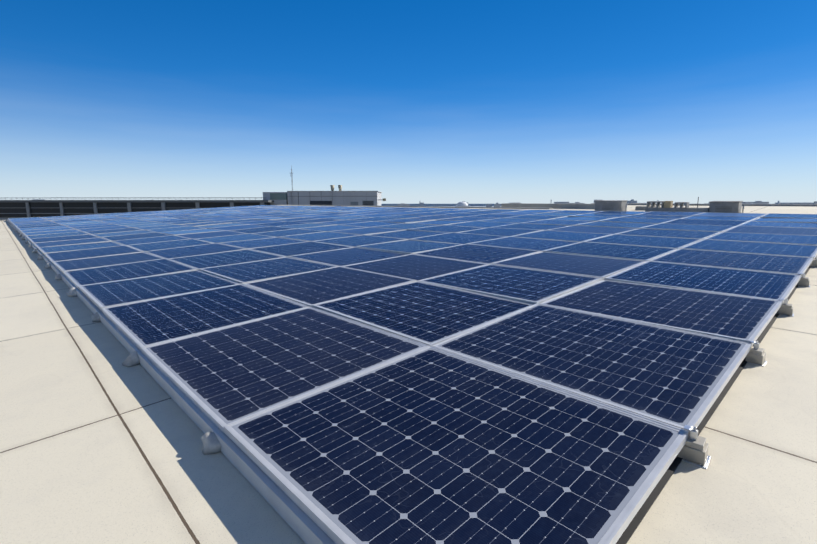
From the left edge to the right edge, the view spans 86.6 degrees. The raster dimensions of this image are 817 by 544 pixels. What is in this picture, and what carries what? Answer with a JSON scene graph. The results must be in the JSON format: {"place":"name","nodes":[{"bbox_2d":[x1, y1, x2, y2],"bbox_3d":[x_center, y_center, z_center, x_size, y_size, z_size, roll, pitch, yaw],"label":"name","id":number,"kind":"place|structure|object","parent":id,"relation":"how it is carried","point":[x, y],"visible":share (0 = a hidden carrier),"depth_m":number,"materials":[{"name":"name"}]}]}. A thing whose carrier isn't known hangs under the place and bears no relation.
{"place":"outdoors","nodes":[
{"label":"outdoors","id":0,"kind":"place"},
{"bbox_2d":[0,0,816,203],"label":"sky","id":1,"kind":"structure","parent":0,"point":[407,101],"materials":[{"name":"blue"}]},
{"bbox_2d":[33,199,816,208],"bbox_3d":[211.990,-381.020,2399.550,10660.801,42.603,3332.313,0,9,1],"label":"distant skyline","id":2,"kind":"structure","parent":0,"point":[499,205],"depth_m":1924.90,"materials":[{"name":"grey"}]},
{"bbox_2d":[455,202,468,206],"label":"dome","id":3,"kind":"structure","parent":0,"point":[462,204],"depth_m":1462.11,"materials":[{"name":"white"}]},
{"label":"ground","id":4,"kind":"structure","parent":0,"visible":0},
{"bbox_2d":[0,197,273,219],"bbox_3d":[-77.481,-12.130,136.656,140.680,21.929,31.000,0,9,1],"label":"parapet wall","id":5,"kind":"structure","parent":4,"relation":"on","point":[11,208],"depth_m":120.83,"materials":[{"name":"grey metal"}]},
{"bbox_2d":[0,197,816,543],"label":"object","id":6,"kind":"object","parent":4,"relation":"on","point":[592,373],"visible":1,"depth_m":2.47,"materials":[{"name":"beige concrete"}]},
{"bbox_2d":[263,191,385,205],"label":"penthouse building","id":7,"kind":"structure","parent":6,"relation":"on","point":[370,198],"depth_m":122.83,"materials":[{"name":"metal"}]},
{"bbox_2d":[330,185,341,190],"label":"roof vents","id":8,"kind":"object","parent":7,"relation":"on","point":[339,187],"visible":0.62,"depth_m":125.83,"materials":[{"name":"silver metal"}]}
]}

